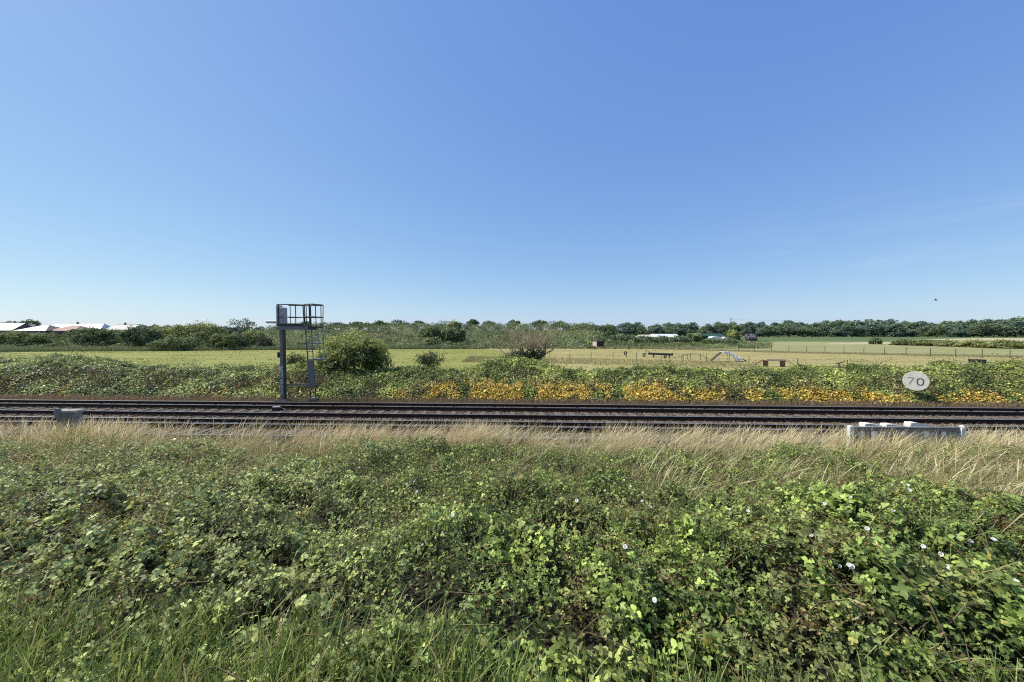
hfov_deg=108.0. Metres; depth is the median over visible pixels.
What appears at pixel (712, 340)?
hedge bush
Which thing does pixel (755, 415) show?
sleeper
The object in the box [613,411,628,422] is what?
sleeper
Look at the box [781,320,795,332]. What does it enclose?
wood tree
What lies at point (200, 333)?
thicket bush
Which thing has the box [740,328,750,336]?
wood tree
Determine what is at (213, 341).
hawthorn bush
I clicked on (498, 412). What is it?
sleeper
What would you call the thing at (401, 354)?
mown field
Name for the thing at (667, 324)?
wood tree
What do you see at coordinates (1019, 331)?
wood tree
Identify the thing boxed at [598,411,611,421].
sleeper
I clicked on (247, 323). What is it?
skyline tree
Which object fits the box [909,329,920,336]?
wood tree
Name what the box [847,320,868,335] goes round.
wood tree
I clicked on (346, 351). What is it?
field maple bush
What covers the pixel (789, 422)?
sleeper
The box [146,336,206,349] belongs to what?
hawthorn bush
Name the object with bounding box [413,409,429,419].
sleeper
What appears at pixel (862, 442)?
tall dry grass
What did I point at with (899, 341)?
hedge bush
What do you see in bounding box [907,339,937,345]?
hedge bush
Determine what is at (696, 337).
willow bush
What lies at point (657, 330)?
wood tree
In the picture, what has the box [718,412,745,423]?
sleeper
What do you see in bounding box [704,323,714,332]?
wood tree
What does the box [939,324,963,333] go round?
wood tree
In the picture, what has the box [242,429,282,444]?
sleeper
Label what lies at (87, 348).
rank grass
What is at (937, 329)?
wood tree
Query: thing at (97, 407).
sleeper
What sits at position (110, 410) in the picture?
sleeper
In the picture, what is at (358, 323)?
skyline tree
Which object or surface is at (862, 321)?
power cable
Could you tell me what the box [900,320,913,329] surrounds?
wood tree
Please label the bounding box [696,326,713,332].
wood tree
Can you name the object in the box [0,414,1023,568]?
dry grass
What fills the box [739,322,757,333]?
wood tree
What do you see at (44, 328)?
bungalow
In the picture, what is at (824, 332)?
wood tree
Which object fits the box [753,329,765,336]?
wood tree
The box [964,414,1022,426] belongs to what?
sleeper
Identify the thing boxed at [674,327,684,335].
wood tree
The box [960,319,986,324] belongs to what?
wood tree
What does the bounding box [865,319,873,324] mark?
wood tree
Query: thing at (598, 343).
field shelter
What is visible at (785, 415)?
sleeper
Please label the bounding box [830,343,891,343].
straw field
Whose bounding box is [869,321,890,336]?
wood tree
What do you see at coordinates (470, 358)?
rough grass
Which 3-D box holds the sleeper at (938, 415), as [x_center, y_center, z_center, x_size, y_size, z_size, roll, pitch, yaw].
[19.041,3.394,15.976,0.280,0.233,2.500,0,2,3]
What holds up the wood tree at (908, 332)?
on the ground at (590, 640)
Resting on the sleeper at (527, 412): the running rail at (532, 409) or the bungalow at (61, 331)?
the running rail at (532, 409)
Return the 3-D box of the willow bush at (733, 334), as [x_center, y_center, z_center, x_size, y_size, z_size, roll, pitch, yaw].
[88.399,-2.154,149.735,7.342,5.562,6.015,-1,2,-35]
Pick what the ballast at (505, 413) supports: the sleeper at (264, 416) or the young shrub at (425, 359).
the sleeper at (264, 416)
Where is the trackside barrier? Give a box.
[846,421,966,455]
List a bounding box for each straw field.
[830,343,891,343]
[926,338,1023,340]
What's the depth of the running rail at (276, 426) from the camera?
14.19 m
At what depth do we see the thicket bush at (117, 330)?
107.22 m
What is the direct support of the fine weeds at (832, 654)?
on the ground at (590, 640)
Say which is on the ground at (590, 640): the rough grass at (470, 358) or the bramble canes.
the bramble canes
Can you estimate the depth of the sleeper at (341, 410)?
17.21 m
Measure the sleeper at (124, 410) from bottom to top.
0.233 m
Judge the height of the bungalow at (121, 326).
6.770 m
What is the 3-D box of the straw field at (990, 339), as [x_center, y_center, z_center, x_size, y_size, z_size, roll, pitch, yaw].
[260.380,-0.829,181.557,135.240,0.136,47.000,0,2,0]
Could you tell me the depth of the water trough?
49.73 m
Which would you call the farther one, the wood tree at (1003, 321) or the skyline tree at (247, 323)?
the wood tree at (1003, 321)
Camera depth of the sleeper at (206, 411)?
17.43 m
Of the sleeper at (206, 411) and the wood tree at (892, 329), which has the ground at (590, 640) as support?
the wood tree at (892, 329)
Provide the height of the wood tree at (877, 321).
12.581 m
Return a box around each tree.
[19,319,40,323]
[226,318,256,332]
[228,326,241,333]
[254,326,266,330]
[345,321,369,329]
[368,320,389,326]
[392,319,409,326]
[412,320,426,326]
[445,320,461,329]
[466,319,479,325]
[508,319,520,326]
[532,319,547,329]
[616,323,633,335]
[624,322,636,334]
[629,327,643,335]
[633,322,646,334]
[644,329,651,334]
[648,323,662,332]
[650,326,665,333]
[661,322,674,329]
[661,326,677,333]
[673,322,687,335]
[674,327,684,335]
[684,329,694,335]
[685,322,699,332]
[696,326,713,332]
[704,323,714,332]
[713,321,727,331]
[717,327,727,334]
[726,324,745,334]
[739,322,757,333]
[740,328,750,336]
[753,321,768,333]
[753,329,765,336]
[756,325,780,336]
[770,322,782,326]
[772,327,789,336]
[779,324,801,336]
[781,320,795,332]
[786,322,809,332]
[794,326,811,336]
[802,327,822,336]
[808,322,822,327]
[815,320,839,333]
[817,325,830,336]
[827,319,851,327]
[827,326,845,336]
[841,324,856,336]
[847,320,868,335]
[851,325,867,336]
[863,323,885,336]
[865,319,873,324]
[869,320,886,335]
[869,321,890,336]
[881,323,908,336]
[882,319,898,335]
[897,329,913,336]
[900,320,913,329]
[909,321,928,333]
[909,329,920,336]
[919,324,939,336]
[924,326,950,336]
[938,321,958,325]
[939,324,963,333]
[947,326,969,336]
[955,320,973,328]
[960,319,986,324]
[964,321,1002,336]
[965,326,986,336]
[979,319,1002,324]
[982,324,1008,336]
[983,319,1008,335]
[994,316,1022,324]
[998,325,1022,336]
[999,320,1023,336]
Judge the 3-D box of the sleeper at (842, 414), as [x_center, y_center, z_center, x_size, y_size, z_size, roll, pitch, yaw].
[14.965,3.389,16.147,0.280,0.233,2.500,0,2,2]
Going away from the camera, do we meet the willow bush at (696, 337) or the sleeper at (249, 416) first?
the sleeper at (249, 416)
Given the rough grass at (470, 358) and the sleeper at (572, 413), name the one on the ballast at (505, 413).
the sleeper at (572, 413)
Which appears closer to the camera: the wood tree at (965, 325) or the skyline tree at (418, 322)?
the skyline tree at (418, 322)
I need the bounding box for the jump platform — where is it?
[753,359,795,366]
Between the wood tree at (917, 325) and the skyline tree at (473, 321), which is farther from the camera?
the wood tree at (917, 325)
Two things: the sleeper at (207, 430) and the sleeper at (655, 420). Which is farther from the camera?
the sleeper at (655, 420)
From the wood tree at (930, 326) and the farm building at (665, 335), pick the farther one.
the wood tree at (930, 326)
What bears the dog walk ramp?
on the dry field at (748, 358)
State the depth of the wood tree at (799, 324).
267.50 m
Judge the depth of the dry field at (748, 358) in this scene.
60.00 m
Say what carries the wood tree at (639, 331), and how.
on the ground at (590, 640)
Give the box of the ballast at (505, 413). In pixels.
[0,398,1023,452]
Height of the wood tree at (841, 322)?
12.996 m
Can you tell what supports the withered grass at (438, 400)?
on the ground at (590, 640)
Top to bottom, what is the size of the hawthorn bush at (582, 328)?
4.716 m
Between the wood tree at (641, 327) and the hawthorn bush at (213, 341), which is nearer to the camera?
the hawthorn bush at (213, 341)
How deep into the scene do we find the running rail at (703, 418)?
15.94 m
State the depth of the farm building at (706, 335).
180.97 m
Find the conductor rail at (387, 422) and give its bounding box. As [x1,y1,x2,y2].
[0,416,1023,430]
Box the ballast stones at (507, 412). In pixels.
[0,402,1023,453]
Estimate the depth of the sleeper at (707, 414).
16.42 m
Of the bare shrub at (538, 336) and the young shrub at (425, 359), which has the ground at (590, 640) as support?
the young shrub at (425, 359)
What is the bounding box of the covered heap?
[708,336,722,339]
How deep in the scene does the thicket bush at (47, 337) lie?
97.91 m
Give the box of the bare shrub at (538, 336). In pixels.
[489,321,560,362]
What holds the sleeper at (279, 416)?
on the ballast at (505, 413)
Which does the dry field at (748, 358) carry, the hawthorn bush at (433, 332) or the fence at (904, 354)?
the fence at (904, 354)
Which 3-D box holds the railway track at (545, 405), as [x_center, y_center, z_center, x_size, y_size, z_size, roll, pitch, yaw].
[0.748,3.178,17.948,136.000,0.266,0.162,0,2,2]
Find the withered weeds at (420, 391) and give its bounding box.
[0,366,1023,403]
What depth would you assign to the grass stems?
3.79 m
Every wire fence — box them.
[549,351,847,363]
[629,343,1010,357]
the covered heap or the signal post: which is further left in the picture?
the signal post
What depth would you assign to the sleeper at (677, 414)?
16.61 m
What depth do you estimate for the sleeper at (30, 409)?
18.09 m
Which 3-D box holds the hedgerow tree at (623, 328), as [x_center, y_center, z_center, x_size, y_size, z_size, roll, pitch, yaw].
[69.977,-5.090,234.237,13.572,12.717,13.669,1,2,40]
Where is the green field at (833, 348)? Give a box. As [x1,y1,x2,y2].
[627,342,1023,355]
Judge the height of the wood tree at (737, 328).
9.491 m
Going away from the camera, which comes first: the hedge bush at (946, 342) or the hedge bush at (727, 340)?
the hedge bush at (946, 342)
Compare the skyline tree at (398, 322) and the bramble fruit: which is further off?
the skyline tree at (398, 322)
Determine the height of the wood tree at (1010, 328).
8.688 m
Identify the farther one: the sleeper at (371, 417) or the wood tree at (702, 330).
the wood tree at (702, 330)
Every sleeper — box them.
[0,406,48,415]
[7,406,63,415]
[24,406,76,415]
[37,406,89,416]
[48,406,102,416]
[83,407,125,416]
[95,407,141,416]
[109,407,152,416]
[125,407,165,416]
[140,407,179,417]
[149,428,199,441]
[152,407,194,417]
[167,407,210,417]
[172,428,216,442]
[182,408,220,417]
[186,428,231,442]
[198,408,233,417]
[213,408,248,417]
[229,408,260,417]
[241,409,271,418]
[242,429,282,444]
[257,408,290,418]
[266,429,301,443]
[273,408,304,418]
[289,408,318,418]
[304,408,329,418]
[320,409,344,418]
[334,409,357,419]
[349,409,372,419]
[365,409,387,419]
[381,409,400,419]
[398,409,415,419]
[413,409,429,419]
[428,410,442,420]
[445,410,457,420]
[460,410,471,420]
[493,410,500,420]
[509,410,514,420]
[525,410,529,421]
[540,410,545,421]
[554,411,561,421]
[561,432,572,448]
[569,411,578,421]
[583,411,594,421]
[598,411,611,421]
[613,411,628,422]
[627,411,645,422]
[642,411,659,422]
[658,412,677,422]
[673,412,694,422]
[687,412,710,422]
[703,412,729,423]
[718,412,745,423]
[732,412,762,423]
[746,412,779,423]
[763,412,795,423]
[779,413,815,424]
[794,413,831,424]
[809,413,849,424]
[824,413,859,423]
[839,413,879,424]
[854,413,899,424]
[887,414,937,425]
[903,414,954,425]
[919,414,971,425]
[935,414,988,425]
[949,414,1010,426]
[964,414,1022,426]
[978,414,1002,418]
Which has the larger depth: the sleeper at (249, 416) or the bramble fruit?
the sleeper at (249, 416)
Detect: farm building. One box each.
[649,334,678,337]
[700,333,723,338]
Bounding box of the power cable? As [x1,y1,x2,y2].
[773,320,1023,321]
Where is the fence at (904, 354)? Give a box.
[639,347,1023,357]
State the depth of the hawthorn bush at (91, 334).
98.52 m
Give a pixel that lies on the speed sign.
(916, 381)
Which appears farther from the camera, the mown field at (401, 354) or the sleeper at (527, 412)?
the mown field at (401, 354)
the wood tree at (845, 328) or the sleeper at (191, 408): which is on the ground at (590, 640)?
the wood tree at (845, 328)
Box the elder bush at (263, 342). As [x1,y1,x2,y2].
[255,334,275,346]
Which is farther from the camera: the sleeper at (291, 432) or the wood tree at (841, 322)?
the wood tree at (841, 322)
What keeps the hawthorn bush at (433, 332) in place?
on the ground at (590, 640)
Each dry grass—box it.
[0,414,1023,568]
[32,423,1006,469]
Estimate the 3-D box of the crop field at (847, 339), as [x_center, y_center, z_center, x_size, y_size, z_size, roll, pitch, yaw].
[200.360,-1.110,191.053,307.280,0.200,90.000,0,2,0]
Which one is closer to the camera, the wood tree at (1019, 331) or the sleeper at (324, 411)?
the sleeper at (324, 411)
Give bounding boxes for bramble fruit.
[0,435,1023,681]
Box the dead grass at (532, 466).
[2,439,1023,546]
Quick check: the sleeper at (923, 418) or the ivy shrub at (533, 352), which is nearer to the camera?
the sleeper at (923, 418)
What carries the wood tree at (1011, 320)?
on the ground at (590, 640)
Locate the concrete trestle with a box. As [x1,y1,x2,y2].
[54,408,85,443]
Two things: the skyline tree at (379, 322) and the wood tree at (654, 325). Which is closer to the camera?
the skyline tree at (379, 322)
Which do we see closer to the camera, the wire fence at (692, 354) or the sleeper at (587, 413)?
the sleeper at (587, 413)
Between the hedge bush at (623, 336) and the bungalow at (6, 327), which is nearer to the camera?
the hedge bush at (623, 336)
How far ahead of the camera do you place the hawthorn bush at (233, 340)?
85.27 m
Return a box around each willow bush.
[687,333,702,341]
[724,329,740,339]
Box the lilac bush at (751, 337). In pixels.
[743,334,757,340]
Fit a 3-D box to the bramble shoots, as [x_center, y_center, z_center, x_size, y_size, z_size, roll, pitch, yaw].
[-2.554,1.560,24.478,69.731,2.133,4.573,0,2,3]
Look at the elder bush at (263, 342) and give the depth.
89.45 m
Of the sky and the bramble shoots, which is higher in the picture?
the sky
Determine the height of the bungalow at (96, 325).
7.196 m
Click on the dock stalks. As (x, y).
(251, 385)
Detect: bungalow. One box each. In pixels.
[0,323,31,334]
[13,325,60,335]
[53,322,110,328]
[53,325,88,338]
[107,322,147,333]
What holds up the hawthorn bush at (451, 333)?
on the ground at (590, 640)
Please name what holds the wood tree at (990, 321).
on the ground at (590, 640)
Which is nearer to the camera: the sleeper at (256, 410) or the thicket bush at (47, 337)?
the sleeper at (256, 410)
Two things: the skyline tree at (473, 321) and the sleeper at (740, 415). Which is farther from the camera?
the skyline tree at (473, 321)
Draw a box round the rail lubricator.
[272,406,287,410]
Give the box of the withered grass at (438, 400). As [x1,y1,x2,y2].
[0,392,1023,407]
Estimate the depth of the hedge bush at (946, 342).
102.73 m
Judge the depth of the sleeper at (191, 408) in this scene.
16.64 m
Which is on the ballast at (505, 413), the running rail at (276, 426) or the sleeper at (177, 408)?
the sleeper at (177, 408)
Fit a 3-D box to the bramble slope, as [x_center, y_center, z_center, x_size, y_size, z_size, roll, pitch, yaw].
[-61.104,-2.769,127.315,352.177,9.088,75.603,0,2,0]
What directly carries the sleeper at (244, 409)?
on the ballast at (505, 413)
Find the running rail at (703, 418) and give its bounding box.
[0,410,1023,423]
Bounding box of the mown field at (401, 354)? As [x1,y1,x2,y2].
[0,349,508,386]
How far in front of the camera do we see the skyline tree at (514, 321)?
174.10 m
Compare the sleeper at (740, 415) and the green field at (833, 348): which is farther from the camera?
the green field at (833, 348)
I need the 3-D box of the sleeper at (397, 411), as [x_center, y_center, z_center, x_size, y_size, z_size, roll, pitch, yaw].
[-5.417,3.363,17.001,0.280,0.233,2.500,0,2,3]
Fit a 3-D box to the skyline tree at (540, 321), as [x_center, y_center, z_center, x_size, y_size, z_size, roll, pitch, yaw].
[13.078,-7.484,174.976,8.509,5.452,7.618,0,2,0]
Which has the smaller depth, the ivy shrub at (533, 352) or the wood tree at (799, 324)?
the ivy shrub at (533, 352)
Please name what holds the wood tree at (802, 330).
on the ground at (590, 640)
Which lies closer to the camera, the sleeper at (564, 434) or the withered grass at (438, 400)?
the sleeper at (564, 434)
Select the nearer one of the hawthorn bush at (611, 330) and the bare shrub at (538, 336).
the bare shrub at (538, 336)
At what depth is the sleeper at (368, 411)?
17.21 m
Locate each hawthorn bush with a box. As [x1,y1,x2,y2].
[65,325,115,343]
[116,324,162,346]
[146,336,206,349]
[205,332,228,347]
[221,332,250,348]
[416,324,443,344]
[441,326,465,342]
[567,323,596,329]
[592,324,617,335]
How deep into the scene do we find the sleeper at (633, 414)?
16.61 m
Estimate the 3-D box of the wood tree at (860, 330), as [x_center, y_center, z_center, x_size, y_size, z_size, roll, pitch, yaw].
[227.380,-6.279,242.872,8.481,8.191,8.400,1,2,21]
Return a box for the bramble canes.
[0,439,1023,681]
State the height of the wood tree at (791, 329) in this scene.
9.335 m
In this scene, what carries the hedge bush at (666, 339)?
on the green field at (833, 348)
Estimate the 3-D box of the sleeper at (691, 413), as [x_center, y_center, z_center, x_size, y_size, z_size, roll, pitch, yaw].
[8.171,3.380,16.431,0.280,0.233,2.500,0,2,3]
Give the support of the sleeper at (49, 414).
on the ballast at (505, 413)
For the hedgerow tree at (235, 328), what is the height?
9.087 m
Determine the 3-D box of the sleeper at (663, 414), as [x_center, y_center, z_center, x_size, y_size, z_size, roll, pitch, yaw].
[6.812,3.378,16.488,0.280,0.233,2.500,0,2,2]
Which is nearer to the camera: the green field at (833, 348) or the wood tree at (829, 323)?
the green field at (833, 348)
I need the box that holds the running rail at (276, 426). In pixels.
[0,421,1023,436]
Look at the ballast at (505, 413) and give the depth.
16.75 m
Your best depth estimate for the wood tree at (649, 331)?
264.48 m
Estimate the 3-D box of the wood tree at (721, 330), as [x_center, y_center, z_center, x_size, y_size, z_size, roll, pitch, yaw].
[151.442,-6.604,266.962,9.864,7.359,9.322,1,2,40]
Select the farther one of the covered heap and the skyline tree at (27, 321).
the skyline tree at (27, 321)
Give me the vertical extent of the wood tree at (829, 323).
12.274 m
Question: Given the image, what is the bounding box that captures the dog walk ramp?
[710,351,747,361]
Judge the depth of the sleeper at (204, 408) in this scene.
17.43 m
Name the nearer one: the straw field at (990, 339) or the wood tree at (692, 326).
the straw field at (990, 339)
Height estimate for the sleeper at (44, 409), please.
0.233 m
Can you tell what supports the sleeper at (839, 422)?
on the ballast at (505, 413)
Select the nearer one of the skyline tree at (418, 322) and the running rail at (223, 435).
the running rail at (223, 435)
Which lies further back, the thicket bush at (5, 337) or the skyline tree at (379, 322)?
the skyline tree at (379, 322)
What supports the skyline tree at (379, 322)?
on the ground at (590, 640)
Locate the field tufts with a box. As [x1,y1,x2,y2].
[0,349,1021,386]
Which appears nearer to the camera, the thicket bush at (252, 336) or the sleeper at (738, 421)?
the sleeper at (738, 421)
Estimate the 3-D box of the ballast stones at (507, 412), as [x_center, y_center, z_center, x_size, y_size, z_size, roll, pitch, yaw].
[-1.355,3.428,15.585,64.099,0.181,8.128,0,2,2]
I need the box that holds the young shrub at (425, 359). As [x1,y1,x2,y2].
[413,348,446,366]
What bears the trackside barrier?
on the ground at (590, 640)
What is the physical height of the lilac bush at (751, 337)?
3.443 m
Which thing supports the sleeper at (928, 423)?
on the ballast at (505, 413)
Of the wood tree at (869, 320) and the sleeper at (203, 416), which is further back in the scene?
the wood tree at (869, 320)
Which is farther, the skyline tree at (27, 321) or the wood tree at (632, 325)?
the wood tree at (632, 325)
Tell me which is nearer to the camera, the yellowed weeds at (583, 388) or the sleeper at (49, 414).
the sleeper at (49, 414)
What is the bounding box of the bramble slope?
[0,320,772,348]
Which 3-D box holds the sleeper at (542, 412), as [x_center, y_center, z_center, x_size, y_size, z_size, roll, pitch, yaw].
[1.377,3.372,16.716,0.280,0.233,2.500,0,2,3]
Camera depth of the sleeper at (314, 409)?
17.43 m
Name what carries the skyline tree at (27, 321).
on the ground at (590, 640)
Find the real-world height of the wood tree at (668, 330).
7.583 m
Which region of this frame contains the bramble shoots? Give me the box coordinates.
[1,348,1023,381]
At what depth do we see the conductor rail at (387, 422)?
14.54 m
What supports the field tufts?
on the dry field at (748, 358)
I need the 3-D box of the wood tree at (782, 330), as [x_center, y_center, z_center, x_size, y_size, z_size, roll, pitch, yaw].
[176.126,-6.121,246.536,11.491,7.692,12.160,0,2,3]
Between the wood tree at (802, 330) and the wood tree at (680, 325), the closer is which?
the wood tree at (802, 330)
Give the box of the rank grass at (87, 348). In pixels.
[0,344,705,351]
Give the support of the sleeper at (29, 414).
on the ballast at (505, 413)
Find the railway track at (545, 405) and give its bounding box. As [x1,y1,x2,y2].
[0,400,1023,411]
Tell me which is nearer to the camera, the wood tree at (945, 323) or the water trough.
the water trough
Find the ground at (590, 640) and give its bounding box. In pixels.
[0,330,1023,681]
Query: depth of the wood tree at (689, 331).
264.57 m
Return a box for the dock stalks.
[0,365,1023,397]
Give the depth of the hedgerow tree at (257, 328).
222.80 m
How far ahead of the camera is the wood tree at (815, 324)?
269.22 m
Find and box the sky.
[0,0,1023,329]
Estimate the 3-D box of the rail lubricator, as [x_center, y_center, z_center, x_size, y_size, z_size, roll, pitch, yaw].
[-11.075,3.214,17.761,0.737,0.165,0.333,0,2,2]
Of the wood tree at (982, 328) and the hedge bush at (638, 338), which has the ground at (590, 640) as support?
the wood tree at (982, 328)
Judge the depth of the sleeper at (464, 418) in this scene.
16.53 m
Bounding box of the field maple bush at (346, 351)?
[309,327,394,374]
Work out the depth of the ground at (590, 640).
2.91 m
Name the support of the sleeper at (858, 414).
on the ballast at (505, 413)
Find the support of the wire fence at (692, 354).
on the dry field at (748, 358)
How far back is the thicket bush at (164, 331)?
105.05 m
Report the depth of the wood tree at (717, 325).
271.14 m
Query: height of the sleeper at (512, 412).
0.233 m
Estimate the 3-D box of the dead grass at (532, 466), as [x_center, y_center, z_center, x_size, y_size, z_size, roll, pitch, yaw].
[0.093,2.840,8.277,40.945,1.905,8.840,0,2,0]
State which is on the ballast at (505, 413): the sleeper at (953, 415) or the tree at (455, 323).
the sleeper at (953, 415)
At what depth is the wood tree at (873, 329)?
244.16 m
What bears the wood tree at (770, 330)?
on the ground at (590, 640)
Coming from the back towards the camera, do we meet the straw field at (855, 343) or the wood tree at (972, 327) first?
the wood tree at (972, 327)
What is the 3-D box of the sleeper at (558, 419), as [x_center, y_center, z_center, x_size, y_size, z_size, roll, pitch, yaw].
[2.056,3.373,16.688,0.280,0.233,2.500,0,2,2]
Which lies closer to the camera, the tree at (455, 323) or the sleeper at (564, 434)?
the sleeper at (564, 434)
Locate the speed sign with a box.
[902,371,929,398]
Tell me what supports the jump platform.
on the dry field at (748, 358)
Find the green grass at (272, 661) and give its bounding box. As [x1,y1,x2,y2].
[0,571,1023,681]
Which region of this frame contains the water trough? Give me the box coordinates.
[968,359,987,364]
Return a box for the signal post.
[266,303,325,401]
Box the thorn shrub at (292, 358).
[286,349,311,365]
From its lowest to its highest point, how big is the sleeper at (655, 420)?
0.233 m
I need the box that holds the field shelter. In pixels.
[593,341,603,347]
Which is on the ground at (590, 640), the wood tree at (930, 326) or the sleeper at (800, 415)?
the wood tree at (930, 326)
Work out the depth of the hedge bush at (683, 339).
113.57 m
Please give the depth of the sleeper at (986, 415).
16.42 m
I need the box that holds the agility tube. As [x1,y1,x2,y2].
[648,352,672,356]
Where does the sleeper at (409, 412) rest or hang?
on the ballast at (505, 413)
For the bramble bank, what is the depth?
22.61 m
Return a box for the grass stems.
[0,432,1023,681]
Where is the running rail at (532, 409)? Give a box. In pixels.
[0,403,1023,415]
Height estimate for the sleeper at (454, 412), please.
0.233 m
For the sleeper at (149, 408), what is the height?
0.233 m
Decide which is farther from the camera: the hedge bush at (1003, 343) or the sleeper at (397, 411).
the hedge bush at (1003, 343)
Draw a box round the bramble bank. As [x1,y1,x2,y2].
[0,352,1023,404]
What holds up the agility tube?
on the dry field at (748, 358)
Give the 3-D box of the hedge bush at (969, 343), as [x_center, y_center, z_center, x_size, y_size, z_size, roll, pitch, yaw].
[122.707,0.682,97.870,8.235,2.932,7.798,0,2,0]
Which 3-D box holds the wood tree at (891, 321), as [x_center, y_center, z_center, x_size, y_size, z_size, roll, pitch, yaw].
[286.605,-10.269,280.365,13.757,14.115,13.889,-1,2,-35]
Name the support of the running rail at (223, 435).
on the sleeper
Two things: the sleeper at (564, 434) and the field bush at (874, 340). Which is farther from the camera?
the field bush at (874, 340)
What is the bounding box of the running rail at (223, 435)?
[2,432,1022,447]
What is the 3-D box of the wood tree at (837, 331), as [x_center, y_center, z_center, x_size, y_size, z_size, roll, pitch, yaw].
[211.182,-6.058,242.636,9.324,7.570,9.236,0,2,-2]
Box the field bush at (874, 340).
[868,337,882,343]
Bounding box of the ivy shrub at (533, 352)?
[497,347,545,368]
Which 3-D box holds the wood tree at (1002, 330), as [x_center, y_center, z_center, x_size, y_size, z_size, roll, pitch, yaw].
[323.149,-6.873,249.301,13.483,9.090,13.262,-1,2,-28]
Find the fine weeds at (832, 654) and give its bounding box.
[0,430,1023,681]
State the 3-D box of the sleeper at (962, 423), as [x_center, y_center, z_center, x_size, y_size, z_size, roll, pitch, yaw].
[18.362,3.393,16.005,0.280,0.233,2.500,0,2,2]
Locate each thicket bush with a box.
[0,330,42,346]
[14,331,72,346]
[101,328,128,343]
[143,325,178,339]
[166,319,230,343]
[240,328,266,345]
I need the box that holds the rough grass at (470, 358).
[463,355,776,368]
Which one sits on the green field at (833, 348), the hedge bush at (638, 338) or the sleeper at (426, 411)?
the hedge bush at (638, 338)
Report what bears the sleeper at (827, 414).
on the ballast at (505, 413)
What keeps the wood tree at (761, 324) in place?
on the ground at (590, 640)
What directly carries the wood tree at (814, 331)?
on the ground at (590, 640)
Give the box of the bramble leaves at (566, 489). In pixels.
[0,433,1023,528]
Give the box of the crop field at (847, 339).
[677,337,1023,341]
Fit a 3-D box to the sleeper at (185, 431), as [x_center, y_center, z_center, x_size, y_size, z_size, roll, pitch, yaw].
[-12.356,3.494,13.831,0.280,0.162,2.500,0,2,3]
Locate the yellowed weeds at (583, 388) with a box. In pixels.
[2,376,1023,404]
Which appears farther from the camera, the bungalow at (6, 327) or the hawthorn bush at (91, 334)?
the bungalow at (6, 327)
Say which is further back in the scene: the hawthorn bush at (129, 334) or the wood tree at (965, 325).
the wood tree at (965, 325)
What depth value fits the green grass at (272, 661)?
1.79 m
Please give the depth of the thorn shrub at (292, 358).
25.99 m
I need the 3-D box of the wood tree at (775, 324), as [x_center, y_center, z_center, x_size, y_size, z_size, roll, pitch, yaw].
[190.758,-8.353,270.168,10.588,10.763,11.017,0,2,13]
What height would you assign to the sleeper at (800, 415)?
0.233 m
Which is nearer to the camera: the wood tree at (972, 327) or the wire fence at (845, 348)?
the wire fence at (845, 348)
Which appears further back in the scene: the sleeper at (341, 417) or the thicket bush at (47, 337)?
the thicket bush at (47, 337)
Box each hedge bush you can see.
[610,333,632,340]
[630,335,655,342]
[653,335,677,342]
[673,335,690,342]
[701,338,723,343]
[722,337,737,343]
[888,338,911,344]
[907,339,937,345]
[931,339,964,346]
[954,338,995,347]
[980,339,1023,348]
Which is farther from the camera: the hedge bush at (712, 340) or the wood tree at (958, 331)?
the wood tree at (958, 331)
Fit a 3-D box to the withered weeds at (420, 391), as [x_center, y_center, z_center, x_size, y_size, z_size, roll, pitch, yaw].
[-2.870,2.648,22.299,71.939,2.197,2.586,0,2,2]
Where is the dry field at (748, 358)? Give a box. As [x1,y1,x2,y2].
[491,348,1023,388]
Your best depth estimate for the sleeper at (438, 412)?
17.01 m
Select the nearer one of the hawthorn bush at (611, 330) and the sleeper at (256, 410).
the sleeper at (256, 410)
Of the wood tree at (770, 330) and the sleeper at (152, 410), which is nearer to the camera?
the sleeper at (152, 410)

